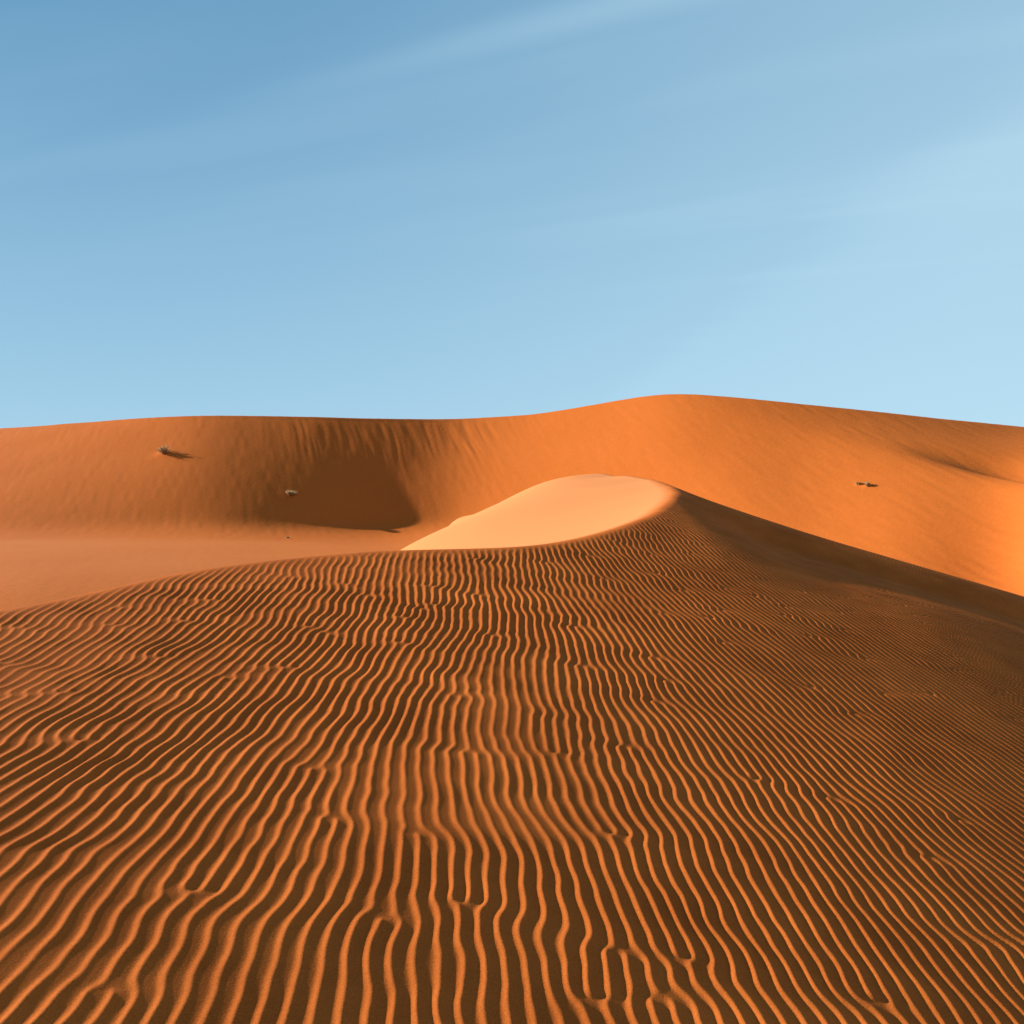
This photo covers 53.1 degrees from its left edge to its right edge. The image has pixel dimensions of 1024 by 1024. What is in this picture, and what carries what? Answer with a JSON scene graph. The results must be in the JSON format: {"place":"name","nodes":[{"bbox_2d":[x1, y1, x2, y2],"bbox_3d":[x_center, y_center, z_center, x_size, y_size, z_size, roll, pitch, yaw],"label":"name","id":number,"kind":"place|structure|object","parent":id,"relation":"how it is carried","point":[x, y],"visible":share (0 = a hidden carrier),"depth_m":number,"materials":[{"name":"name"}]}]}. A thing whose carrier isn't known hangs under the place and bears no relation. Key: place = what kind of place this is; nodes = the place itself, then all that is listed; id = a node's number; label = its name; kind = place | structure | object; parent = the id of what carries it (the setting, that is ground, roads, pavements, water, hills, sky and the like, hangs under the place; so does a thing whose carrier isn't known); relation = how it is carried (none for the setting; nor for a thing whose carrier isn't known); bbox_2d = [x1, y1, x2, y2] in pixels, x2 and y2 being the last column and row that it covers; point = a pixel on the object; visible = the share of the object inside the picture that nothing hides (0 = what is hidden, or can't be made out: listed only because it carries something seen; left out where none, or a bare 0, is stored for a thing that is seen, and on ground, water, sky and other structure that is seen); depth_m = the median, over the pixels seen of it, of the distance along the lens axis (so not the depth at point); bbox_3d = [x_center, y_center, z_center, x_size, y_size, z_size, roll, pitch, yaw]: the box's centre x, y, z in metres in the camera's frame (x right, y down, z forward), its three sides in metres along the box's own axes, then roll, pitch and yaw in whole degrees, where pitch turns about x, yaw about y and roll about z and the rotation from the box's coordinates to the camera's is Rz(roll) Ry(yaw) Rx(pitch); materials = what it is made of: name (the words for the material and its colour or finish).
{"place":"outdoors","nodes":[
{"label":"outdoors","id":0,"kind":"place"},
{"bbox_2d":[0,473,1023,1023],"bbox_3d":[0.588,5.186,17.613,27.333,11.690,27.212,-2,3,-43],"label":"rippled dune","id":1,"kind":"structure","parent":0,"point":[594,749],"depth_m":4.23,"materials":[{"name":"orange sand"}]},
{"bbox_2d":[0,394,1023,609],"bbox_3d":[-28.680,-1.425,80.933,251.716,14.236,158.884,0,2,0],"label":"dune","id":2,"kind":"structure","parent":0,"point":[87,507],"depth_m":64.83,"materials":[{"name":"orange sand"}]},
{"bbox_2d":[157,445,169,453],"bbox_3d":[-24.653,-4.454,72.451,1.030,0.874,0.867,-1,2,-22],"label":"dry bush","id":3,"kind":"object","parent":2,"relation":"on","point":[162,450],"visible":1,"depth_m":72.36,"materials":[{"name":"beige plant"}]},
{"bbox_2d":[285,490,297,494],"bbox_3d":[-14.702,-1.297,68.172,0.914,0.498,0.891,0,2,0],"label":"dry bush","id":4,"kind":"object","parent":2,"relation":"on","point":[290,492],"visible":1,"depth_m":68.02,"materials":[{"name":"beige plant"}]},
{"bbox_2d":[0,0,1023,427],"label":"sky","id":5,"kind":"structure","parent":0,"point":[374,209],"materials":[{"name":"blue"}]}
]}

